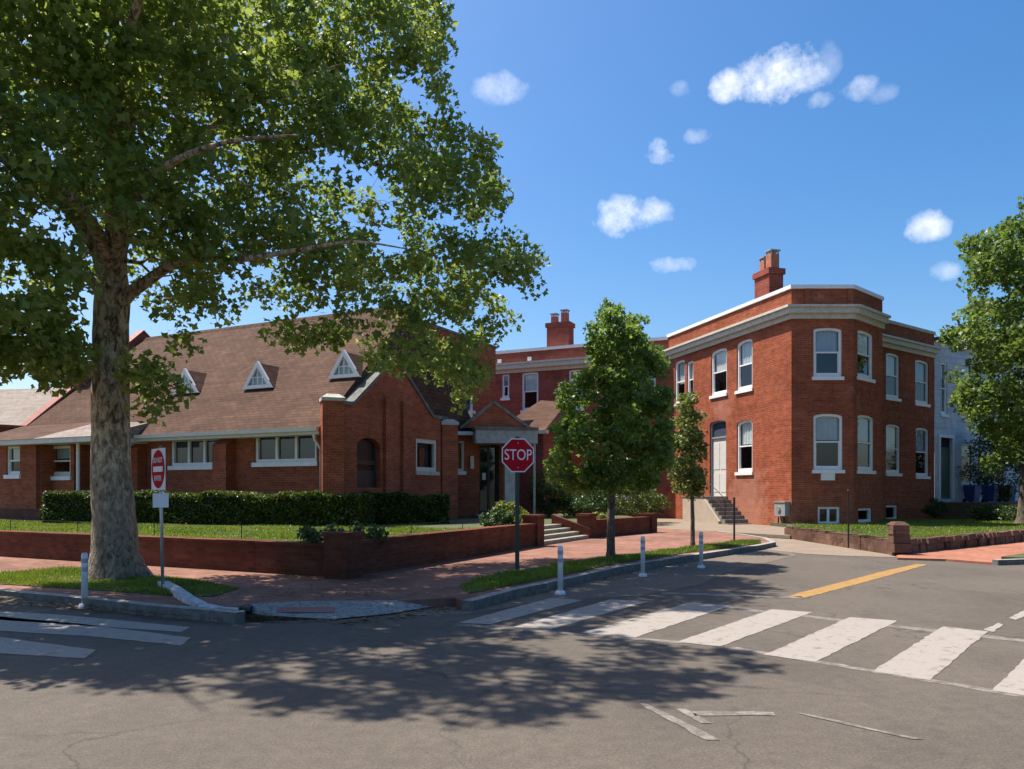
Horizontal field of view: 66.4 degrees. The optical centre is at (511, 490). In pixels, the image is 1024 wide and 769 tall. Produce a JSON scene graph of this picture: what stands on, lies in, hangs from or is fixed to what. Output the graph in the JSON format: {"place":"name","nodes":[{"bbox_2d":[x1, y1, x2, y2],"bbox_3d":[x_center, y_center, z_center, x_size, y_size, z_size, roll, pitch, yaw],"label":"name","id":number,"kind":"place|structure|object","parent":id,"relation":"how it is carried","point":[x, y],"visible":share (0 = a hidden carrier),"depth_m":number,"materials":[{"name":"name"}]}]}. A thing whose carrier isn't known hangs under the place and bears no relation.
{"place":"outdoors","nodes":[
{"label":"outdoors","id":0,"kind":"place"},
{"bbox_2d":[0,519,474,540],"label":"lawn grass","id":1,"kind":"structure","parent":0,"point":[189,530],"depth_m":20.62,"materials":[{"name":"green plant"}]},
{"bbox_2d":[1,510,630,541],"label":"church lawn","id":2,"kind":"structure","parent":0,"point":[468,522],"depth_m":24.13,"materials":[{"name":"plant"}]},
{"bbox_2d":[0,388,62,424],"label":"tan building","id":3,"kind":"structure","parent":2,"relation":"on","point":[19,406],"depth_m":55.80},
{"bbox_2d":[40,489,375,526],"bbox_3d":[-9.619,0.527,24.188,11.186,1.149,1.226,0,0,14],"label":"hedge","id":4,"kind":"object","parent":2,"relation":"on","point":[317,507],"visible":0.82,"depth_m":23.47,"materials":[{"name":"green plant"}]},
{"bbox_2d":[0,516,503,538],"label":"wire fence","id":5,"kind":"object","parent":2,"relation":"on","point":[252,526],"visible":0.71,"depth_m":16.21,"materials":[{"name":"black metal"}]},
{"bbox_2d":[0,306,538,519],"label":"church","id":6,"kind":"structure","parent":2,"relation":"on","point":[259,415],"depth_m":27.13,"materials":[{"name":"brick"}]},
{"bbox_2d":[3,446,20,478],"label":"window","id":7,"kind":"structure","parent":6,"relation":"in","point":[13,452],"depth_m":28.51,"materials":[{"name":"white paint"}]},
{"bbox_2d":[50,445,71,479],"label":"window","id":8,"kind":"structure","parent":6,"relation":"in","point":[63,451],"depth_m":27.82,"materials":[{"name":"beige paint"}]},
{"bbox_2d":[168,440,217,469],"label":"window","id":9,"kind":"structure","parent":6,"relation":"in","point":[186,455],"depth_m":26.58,"materials":[{"name":"white glass"}]},
{"bbox_2d":[251,436,317,466],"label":"window","id":10,"kind":"structure","parent":6,"relation":"in","point":[298,450],"depth_m":24.73,"materials":[{"name":"grey glass"}]},
{"bbox_2d":[357,438,375,487],"bbox_3d":[-4.732,-0.883,25.007,0.509,1.585,1.157,0,0,6],"label":"arched window","id":11,"kind":"structure","parent":6,"relation":"in","point":[366,452],"depth_m":25.08,"materials":[{"name":"black glass"}]},
{"bbox_2d":[415,438,439,475],"bbox_3d":[-3.178,-1.187,28.010,0.450,1.283,1.539,0,0,27],"label":"window","id":12,"kind":"structure","parent":6,"relation":"in","point":[425,448],"depth_m":28.38,"materials":[{"name":"beige paint"}]},
{"bbox_2d":[458,441,465,474],"bbox_3d":[-2.068,-1.281,30.902,0.562,1.338,0.757,0,0,0],"label":"window","id":13,"kind":"structure","parent":6,"relation":"in","point":[461,471],"depth_m":30.71,"materials":[{"name":"beige paint"}]},
{"bbox_2d":[479,445,498,513],"bbox_3d":[-0.936,-0.415,31.071,0.800,2.730,0.243,0,0,0],"label":"entrance door","id":14,"kind":"structure","parent":6,"relation":"in","point":[488,455],"depth_m":31.09,"materials":[{"name":"brown metal"}]},
{"bbox_2d":[295,522,346,542],"bbox_3d":[-3.371,0.835,13.965,0.971,0.565,0.939,0,0,-24],"label":"shrub","id":15,"kind":"object","parent":2,"relation":"on","point":[312,534],"visible":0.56,"depth_m":13.76,"materials":[{"name":"green plant"}]},
{"bbox_2d":[348,520,389,548],"bbox_3d":[-2.687,0.826,14.355,0.949,0.563,0.949,0,0,0],"label":"shrub","id":16,"kind":"object","parent":2,"relation":"on","point":[374,532],"visible":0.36,"depth_m":14.20,"materials":[{"name":"green plant"}]},
{"bbox_2d":[362,491,450,523],"bbox_3d":[-3.414,0.550,24.829,2.907,1.095,1.099,0,0,-16],"label":"hedge","id":17,"kind":"object","parent":2,"relation":"on","point":[398,507],"visible":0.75,"depth_m":24.53,"materials":[{"name":"green plant"}]},
{"bbox_2d":[480,507,508,526],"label":"shrub","id":18,"kind":"object","parent":2,"relation":"on","point":[496,514],"visible":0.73,"depth_m":20.38,"materials":[{"name":"green plant"}]},
{"bbox_2d":[480,507,513,523],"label":"shrub","id":19,"kind":"object","parent":2,"relation":"on","point":[483,515],"visible":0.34,"depth_m":23.80,"materials":[{"name":"green plant"}]},
{"bbox_2d":[492,500,528,523],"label":"shrub","id":20,"kind":"object","parent":2,"relation":"on","point":[509,507],"visible":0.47,"depth_m":24.41,"materials":[{"name":"green plant"}]},
{"bbox_2d":[523,466,575,516],"bbox_3d":[1.581,0.055,30.970,2.082,2.052,2.030,0,0,-24],"label":"shrub","id":21,"kind":"object","parent":2,"relation":"on","point":[549,506],"visible":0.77,"depth_m":30.90,"materials":[{"name":"green plant"}]},
{"bbox_2d":[547,479,602,516],"bbox_3d":[2.593,0.361,32.005,2.386,1.817,2.825,0,0,0],"label":"shrub","id":22,"kind":"object","parent":2,"relation":"on","point":[569,511],"visible":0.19,"depth_m":31.41,"materials":[{"name":"green plant"}]},
{"bbox_2d":[567,491,618,515],"bbox_3d":[3.051,0.537,29.416,1.954,1.263,1.996,0,0,0],"label":"shrub","id":23,"kind":"object","parent":2,"relation":"on","point":[583,502],"visible":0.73,"depth_m":29.20,"materials":[{"name":"green plant"}]},
{"bbox_2d":[576,513,657,537],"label":"planter wall","id":24,"kind":"structure","parent":2,"relation":"on","point":[646,523],"depth_m":25.89,"materials":[{"name":"brick"}]},
{"bbox_2d":[595,487,658,515],"bbox_3d":[4.883,0.389,33.973,3.227,2.021,3.233,0,0,0],"label":"shrub","id":25,"kind":"object","parent":2,"relation":"on","point":[639,502],"visible":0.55,"depth_m":33.34,"materials":[{"name":"green plant"}]},
{"bbox_2d":[0,518,768,609],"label":"sidewalk","id":26,"kind":"structure","parent":0,"point":[444,578],"depth_m":13.30,"materials":[{"name":"brick"}]},
{"bbox_2d":[0,564,238,596],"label":"verge grass","id":27,"kind":"structure","parent":26,"relation":"on","point":[144,583],"depth_m":12.25,"materials":[{"name":"green plant"}]},
{"bbox_2d":[151,446,168,586],"bbox_3d":[-5.237,0.428,11.617,0.603,2.184,0.150,0,0,37],"label":"do not enter sign","id":28,"kind":"object","parent":26,"relation":"on","point":[161,499],"visible":0.99,"depth_m":11.61,"materials":[{"name":"metal"}]},
{"bbox_2d":[0,514,545,579],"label":"retaining wall","id":29,"kind":"structure","parent":26,"relation":"on","point":[344,555],"depth_m":14.93,"materials":[{"name":"brick"}]},
{"bbox_2d":[0,0,550,579],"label":"sycamore tree","id":30,"kind":"object","parent":26,"relation":"on","point":[82,80],"visible":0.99,"depth_m":12.82,"materials":[{"name":"green plant"}]},
{"bbox_2d":[544,514,592,544],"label":"garden steps","id":31,"kind":"structure","parent":26,"relation":"on","point":[559,529],"depth_m":23.82,"materials":[{"name":"white concrete"}]},
{"bbox_2d":[0,519,1023,768],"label":"road","id":32,"kind":"structure","parent":0,"point":[418,691],"depth_m":6.26,"materials":[{"name":"grey asphalt"}]},
{"bbox_2d":[0,637,94,657],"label":"crosswalk stripe","id":33,"kind":"object","parent":32,"relation":"on","point":[13,646],"visible":1,"depth_m":7.85,"materials":[{"name":"white paint"}]},
{"bbox_2d":[78,553,87,607],"bbox_3d":[-5.828,1.225,10.667,0.170,0.750,0.166,0,0,0],"label":"delineator post","id":34,"kind":"object","parent":32,"relation":"on","point":[84,575],"visible":0.84,"depth_m":10.63,"materials":[{"name":"plastic"}]},
{"bbox_2d":[0,611,189,631],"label":"crosswalk stripe","id":35,"kind":"object","parent":32,"relation":"on","point":[69,619],"visible":1,"depth_m":9.52,"materials":[{"name":"white paint"}]},
{"bbox_2d":[0,616,190,645],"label":"crosswalk stripe","id":36,"kind":"object","parent":32,"relation":"on","point":[62,629],"visible":1,"depth_m":8.85,"materials":[{"name":"white paint"}]},
{"bbox_2d":[0,595,330,622],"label":"gutter","id":37,"kind":"object","parent":32,"relation":"on","point":[248,617],"visible":0.42,"depth_m":10.45,"materials":[{"name":"grey concrete"}]},
{"bbox_2d":[250,598,440,618],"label":"kerb ramp","id":38,"kind":"structure","parent":32,"relation":"on","point":[344,609],"depth_m":10.16,"materials":[{"name":"grey concrete"}]},
{"bbox_2d":[276,607,333,611],"bbox_3d":[-2.746,1.529,10.046,0.988,0.034,0.271,0,0,0],"label":"tactile panel","id":39,"kind":"object","parent":38,"relation":"on","point":[304,609],"visible":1,"depth_m":10.05,"materials":[{"name":"concrete"}]},
{"bbox_2d":[0,555,727,624],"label":"fallen leaves","id":40,"kind":"object","parent":32,"relation":"on","point":[141,613],"visible":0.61,"depth_m":10.67,"materials":[{"name":"brown plant"}]},
{"bbox_2d":[0,531,775,623],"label":"kerb","id":41,"kind":"structure","parent":32,"relation":"on","point":[238,616],"depth_m":11.01,"materials":[{"name":"concrete"}]},
{"bbox_2d":[157,581,252,614],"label":"kerb stones","id":42,"kind":"object","parent":41,"relation":"on","point":[181,594],"visible":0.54,"depth_m":10.26,"materials":[{"name":"grey concrete"}]},
{"bbox_2d":[458,598,580,623],"bbox_3d":[0.150,1.595,10.441,0.514,0.001,2.562,0,0,32],"label":"crosswalk stripe","id":43,"kind":"object","parent":32,"relation":"on","point":[522,610],"visible":1,"depth_m":10.31,"materials":[{"name":"white paint"}]},
{"bbox_2d":[515,599,647,628],"bbox_3d":[0.967,1.595,10.204,0.566,0.001,2.812,0,0,32],"label":"crosswalk stripe","id":44,"kind":"object","parent":32,"relation":"on","point":[580,614],"visible":1,"depth_m":10.06,"materials":[{"name":"white paint"}]},
{"bbox_2d":[496,309,667,517],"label":"house","id":45,"kind":"structure","parent":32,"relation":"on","point":[528,380],"depth_m":44.32,"materials":[{"name":"brick"}]},
{"bbox_2d":[500,374,509,400],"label":"window","id":46,"kind":"structure","parent":45,"relation":"in","point":[505,378],"depth_m":45.77,"materials":[{"name":"white paint"}]},
{"bbox_2d":[520,372,537,412],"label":"window","id":47,"kind":"structure","parent":45,"relation":"in","point":[529,381],"depth_m":45.22,"materials":[{"name":"white paint"}]},
{"bbox_2d":[569,370,583,410],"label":"window","id":48,"kind":"structure","parent":45,"relation":"in","point":[571,373],"depth_m":43.95,"materials":[{"name":"white paint"}]},
{"bbox_2d":[403,549,794,615],"bbox_3d":[3.400,1.596,15.747,2.295,0.001,14.947,0,0,32],"label":"lane edge","id":49,"kind":"object","parent":32,"relation":"on","point":[679,575],"visible":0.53,"depth_m":13.71,"materials":[{"name":"grey concrete"}]},
{"bbox_2d":[555,545,565,594],"bbox_3d":[0.745,1.225,12.055,0.170,0.750,0.166,0,0,0],"label":"delineator post","id":50,"kind":"object","parent":49,"relation":"on","point":[560,591],"visible":1,"depth_m":12.02,"materials":[{"name":"plastic"}]},
{"bbox_2d":[638,536,646,576],"bbox_3d":[2.433,1.225,14.545,0.170,0.750,0.166,0,0,0],"label":"delineator post","id":51,"kind":"object","parent":49,"relation":"on","point":[642,549],"visible":1,"depth_m":14.51,"materials":[{"name":"plastic"}]},
{"bbox_2d":[697,532,704,567],"bbox_3d":[3.905,1.225,16.147,0.170,0.750,0.166,0,0,0],"label":"delineator post","id":52,"kind":"object","parent":49,"relation":"on","point":[700,565],"visible":1,"depth_m":16.11,"materials":[{"name":"plastic"}]},
{"bbox_2d":[459,539,761,593],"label":"verge","id":53,"kind":"structure","parent":32,"relation":"on","point":[460,586],"depth_m":14.08,"materials":[{"name":"green plant"}]},
{"bbox_2d":[502,437,533,569],"bbox_3d":[0.100,0.272,14.153,0.610,2.496,0.079,0,0,-18],"label":"stop sign","id":54,"kind":"object","parent":53,"relation":"on","point":[517,455],"visible":1,"depth_m":14.15,"materials":[{"name":"red metal"}]},
{"bbox_2d":[542,297,678,556],"bbox_3d":[2.207,-1.404,17.188,3.127,5.850,3.227,0,0,0],"label":"street tree","id":55,"kind":"object","parent":53,"relation":"on","point":[630,383],"visible":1,"depth_m":16.50,"materials":[{"name":"green plant"}]},
{"bbox_2d":[666,391,710,545],"bbox_3d":[4.609,-0.549,20.719,1.317,4.138,1.639,0,0,0],"label":"sapling","id":56,"kind":"object","parent":53,"relation":"on","point":[693,472],"visible":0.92,"depth_m":20.44,"materials":[{"name":"green plant"}]},
{"bbox_2d":[581,603,730,637],"bbox_3d":[1.939,1.595,9.830,0.637,0.001,3.078,0,0,37],"label":"crosswalk stripe","id":57,"kind":"object","parent":32,"relation":"on","point":[645,624],"visible":1,"depth_m":9.60,"materials":[{"name":"white paint"}]},
{"bbox_2d":[662,592,801,598],"bbox_3d":[3.328,1.595,11.916,2.073,0.001,0.258,0,0,15],"label":"stop line","id":58,"kind":"object","parent":32,"relation":"on","point":[770,596],"visible":1,"depth_m":11.88,"materials":[{"name":"paint"}]},
{"bbox_2d":[455,601,1023,697],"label":"crosswalk edge line","id":59,"kind":"object","parent":32,"relation":"on","point":[867,669],"visible":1,"depth_m":8.44,"materials":[{"name":"paint"}]},
{"bbox_2d":[677,609,810,645],"bbox_3d":[2.827,1.595,9.258,0.516,0.001,2.949,0,0,38],"label":"crosswalk stripe","id":60,"kind":"object","parent":32,"relation":"on","point":[735,631],"visible":1,"depth_m":9.11,"materials":[{"name":"white paint"}]},
{"bbox_2d":[640,703,921,739],"bbox_3d":[1.800,1.595,5.438,1.689,0.001,0.868,0,0,0],"label":"lane marking","id":61,"kind":"object","parent":32,"relation":"on","point":[695,715],"visible":1,"depth_m":5.50,"materials":[{"name":"paint"}]},
{"bbox_2d":[764,617,896,661],"bbox_3d":[3.572,1.595,8.603,0.547,0.001,2.996,0,0,40],"label":"crosswalk stripe","id":62,"kind":"object","parent":32,"relation":"on","point":[825,642],"visible":1,"depth_m":8.37,"materials":[{"name":"white paint"}]},
{"bbox_2d":[789,564,926,597],"bbox_3d":[6.562,1.595,14.338,0.337,0.001,6.998,0,0,41],"label":"line","id":63,"kind":"object","parent":32,"relation":"on","point":[832,587],"visible":1,"depth_m":13.71,"materials":[{"name":"yellow paint"}]},
{"bbox_2d":[875,626,987,679],"bbox_3d":[4.283,1.595,7.886,0.491,0.001,2.996,0,0,40],"label":"crosswalk stripe","id":64,"kind":"object","parent":32,"relation":"on","point":[931,656],"visible":1,"depth_m":7.66,"materials":[{"name":"white paint"}]},
{"bbox_2d":[984,611,1023,631],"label":"guide dash","id":65,"kind":"object","parent":32,"relation":"on","point":[1014,617],"visible":1,"depth_m":9.30,"materials":[{"name":"white paint"}]},
{"bbox_2d":[992,558,1023,564],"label":"kerb","id":66,"kind":"structure","parent":32,"relation":"on","point":[1008,561],"depth_m":16.81,"materials":[{"name":"concrete"}]},
{"bbox_2d":[993,659,1023,694],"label":"crosswalk stripe","id":67,"kind":"object","parent":32,"relation":"on","point":[1012,682],"visible":1,"depth_m":6.50,"materials":[{"name":"white paint"}]},
{"bbox_2d":[0,0,1023,388],"label":"sky","id":68,"kind":"structure","parent":0,"point":[655,151],"materials":[{"name":"blue"}]},
{"bbox_2d":[657,519,790,538],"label":"alley path","id":69,"kind":"structure","parent":0,"point":[759,530],"depth_m":31.15,"materials":[{"name":"beige concrete"}]},
{"bbox_2d":[636,492,672,516],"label":"shrub","id":70,"kind":"object","parent":69,"relation":"on","point":[657,505],"visible":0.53,"depth_m":35.54,"materials":[{"name":"green plant"}]},
{"bbox_2d":[682,480,750,524],"bbox_3d":[9.272,0.478,35.765,1.276,2.143,3.830,0,0,-16],"label":"stoop","id":71,"kind":"object","parent":69,"relation":"on","point":[711,509],"visible":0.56,"depth_m":35.30,"materials":[{"name":"concrete"}]},
{"bbox_2d":[767,537,895,556],"bbox_3d":[8.821,1.592,26.153,3.908,0.001,15.047,0,0,0],"label":"alley apron","id":72,"kind":"object","parent":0,"point":[793,545],"visible":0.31,"depth_m":21.09,"materials":[{"name":"beige concrete"}]},
{"bbox_2d":[770,518,1023,538],"bbox_3d":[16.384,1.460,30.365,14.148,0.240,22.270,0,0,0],"label":"house lawn","id":73,"kind":"structure","parent":0,"point":[779,524],"depth_m":29.08,"materials":[{"name":"plant"}]},
{"bbox_2d":[784,521,1023,555],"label":"stone wall","id":74,"kind":"structure","parent":73,"relation":"on","point":[898,541],"depth_m":20.98,"materials":[{"name":"brown stone"}]},
{"bbox_2d":[921,498,948,517],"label":"shrub","id":75,"kind":"object","parent":73,"relation":"on","point":[932,511],"visible":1,"depth_m":38.05,"materials":[{"name":"green plant"}]},
{"bbox_2d":[935,195,1023,523],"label":"shade tree","id":76,"kind":"object","parent":73,"relation":"on","point":[984,259],"visible":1,"depth_m":29.69,"materials":[{"name":"green plant"}]},
{"bbox_2d":[965,503,1006,519],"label":"shrub","id":77,"kind":"object","parent":73,"relation":"on","point":[975,512],"visible":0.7,"depth_m":34.96,"materials":[{"name":"green plant"}]},
{"bbox_2d":[985,503,1017,520],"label":"shrub","id":78,"kind":"object","parent":73,"relation":"on","point":[1005,515],"visible":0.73,"depth_m":34.05,"materials":[{"name":"green plant"}]},
{"bbox_2d":[896,542,1023,564],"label":"red pavement","id":79,"kind":"structure","parent":0,"point":[986,554],"depth_m":18.93,"materials":[{"name":"brick"}]},
{"bbox_2d":[1001,553,1023,558],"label":"verge","id":80,"kind":"structure","parent":79,"relation":"on","point":[1018,556],"depth_m":17.65,"materials":[{"name":"plant"}]},
{"bbox_2d":[933,501,1017,518],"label":"terrace","id":81,"kind":"structure","parent":0,"point":[956,510],"depth_m":39.68,"materials":[{"name":"soil"}]},
{"bbox_2d":[962,485,981,501],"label":"recycling bin","id":82,"kind":"object","parent":81,"relation":"on","point":[972,493],"visible":1,"depth_m":40.02,"materials":[{"name":"blue plastic"}]},
{"bbox_2d":[934,337,1023,501],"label":"pale row house","id":83,"kind":"structure","parent":81,"relation":"on","point":[952,433],"depth_m":41.97,"materials":[{"name":"paint"}]},
{"bbox_2d":[934,362,948,416],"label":"window","id":84,"kind":"structure","parent":83,"relation":"in","point":[943,365],"depth_m":41.65,"materials":[{"name":"white paint"}]},
{"bbox_2d":[961,363,972,421],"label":"window","id":85,"kind":"structure","parent":83,"relation":"in","point":[963,367],"depth_m":43.40,"materials":[{"name":"white paint"}]},
{"bbox_2d":[961,443,974,486],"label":"window","id":86,"kind":"structure","parent":83,"relation":"in","point":[964,458],"depth_m":43.69,"materials":[{"name":"grey glass"}]},
{"bbox_2d":[957,426,1020,501],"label":"tree","id":87,"kind":"object","parent":81,"relation":"on","point":[1000,480],"visible":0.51,"depth_m":41.41,"materials":[{"name":"green plant"}]},
{"bbox_2d":[981,485,998,501],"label":"recycling bin","id":88,"kind":"object","parent":81,"relation":"on","point":[989,492],"visible":0.9,"depth_m":41.03,"materials":[{"name":"blue plastic"}]},
{"bbox_2d":[1001,485,1016,501],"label":"recycling bin","id":89,"kind":"object","parent":81,"relation":"on","point":[1013,494],"visible":0.44,"depth_m":41.96,"materials":[{"name":"blue plastic"}]},
{"label":"ground","id":90,"kind":"structure","parent":0,"visible":0},
{"bbox_2d":[662,249,941,525],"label":"corner house","id":91,"kind":"structure","parent":90,"relation":"on","point":[816,403],"depth_m":33.16,"materials":[{"name":"brick"}]},
{"bbox_2d":[674,360,684,406],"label":"window","id":92,"kind":"structure","parent":91,"relation":"in","point":[680,365],"depth_m":40.65,"materials":[{"name":"white paint"}]},
{"bbox_2d":[688,361,692,399],"bbox_3d":[9.194,-5.492,39.296,0.690,1.994,0.783,0,0,-16],"label":"window","id":93,"kind":"structure","parent":91,"relation":"in","point":[690,364],"depth_m":39.46,"materials":[{"name":"white paint"}]},
{"bbox_2d":[709,348,727,398],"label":"window","id":94,"kind":"structure","parent":91,"relation":"in","point":[719,357],"depth_m":37.19,"materials":[{"name":"white paint"}]},
{"bbox_2d":[734,339,752,393],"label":"window","id":95,"kind":"structure","parent":91,"relation":"in","point":[744,347],"depth_m":35.09,"materials":[{"name":"white glass"}]},
{"bbox_2d":[734,420,752,474],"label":"window","id":96,"kind":"structure","parent":91,"relation":"in","point":[744,427],"depth_m":35.09,"materials":[{"name":"white glass"}]},
{"bbox_2d":[773,501,789,523],"bbox_3d":[10.954,1.016,31.785,0.288,1.129,0.760,0,0,-16],"label":"utility meter","id":97,"kind":"object","parent":91,"relation":"attached to","point":[781,508],"visible":0.89,"depth_m":31.65,"materials":[{"name":"grey paint"}]},
{"bbox_2d":[812,328,843,379],"bbox_3d":[12.674,-5.482,31.675,1.282,2.110,0.690,0,0,0],"label":"window","id":98,"kind":"structure","parent":91,"relation":"in","point":[827,341],"depth_m":31.59,"materials":[{"name":"grey glass"}]},
{"bbox_2d":[812,414,844,472],"bbox_3d":[12.688,-1.885,31.675,1.310,2.395,0.690,0,0,0],"label":"window","id":99,"kind":"structure","parent":91,"relation":"in","point":[827,427],"depth_m":31.59,"materials":[{"name":"white paint"}]},
{"bbox_2d":[818,507,838,523],"bbox_3d":[12.717,0.999,31.735,0.885,0.685,0.570,0,0,0],"label":"basement window","id":100,"kind":"structure","parent":91,"relation":"in","point":[829,515],"depth_m":31.52,"materials":[{"name":"white paint"}]},
{"bbox_2d":[858,508,871,522],"bbox_3d":[14.341,1.079,32.382,1.473,0.696,0.690,0,0,-43],"label":"basement window","id":101,"kind":"structure","parent":91,"relation":"in","point":[864,514],"depth_m":32.67,"materials":[{"name":"white paint"}]},
{"bbox_2d":[857,330,875,382],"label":"window","id":102,"kind":"structure","parent":91,"relation":"in","point":[864,338],"depth_m":32.71,"materials":[{"name":"white paint"}]},
{"bbox_2d":[857,415,875,473],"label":"window","id":103,"kind":"structure","parent":91,"relation":"in","point":[865,423],"depth_m":32.76,"materials":[{"name":"grey glass"}]},
{"bbox_2d":[886,505,895,518],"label":"basement window","id":104,"kind":"structure","parent":91,"relation":"in","point":[890,509],"depth_m":38.60,"materials":[{"name":"white paint"}]},
{"bbox_2d":[885,353,901,401],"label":"window","id":105,"kind":"structure","parent":91,"relation":"in","point":[892,360],"depth_m":38.53,"materials":[{"name":"grey glass"}]},
{"bbox_2d":[885,424,901,475],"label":"window","id":106,"kind":"structure","parent":91,"relation":"in","point":[892,431],"depth_m":38.58,"materials":[{"name":"white paint"}]},
{"bbox_2d":[915,360,930,406],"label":"window","id":107,"kind":"structure","parent":91,"relation":"in","point":[921,367],"depth_m":40.38,"materials":[{"name":"grey glass"}]},
{"bbox_2d":[915,428,930,478],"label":"window","id":108,"kind":"structure","parent":91,"relation":"in","point":[921,433],"depth_m":40.38,"materials":[{"name":"white paint"}]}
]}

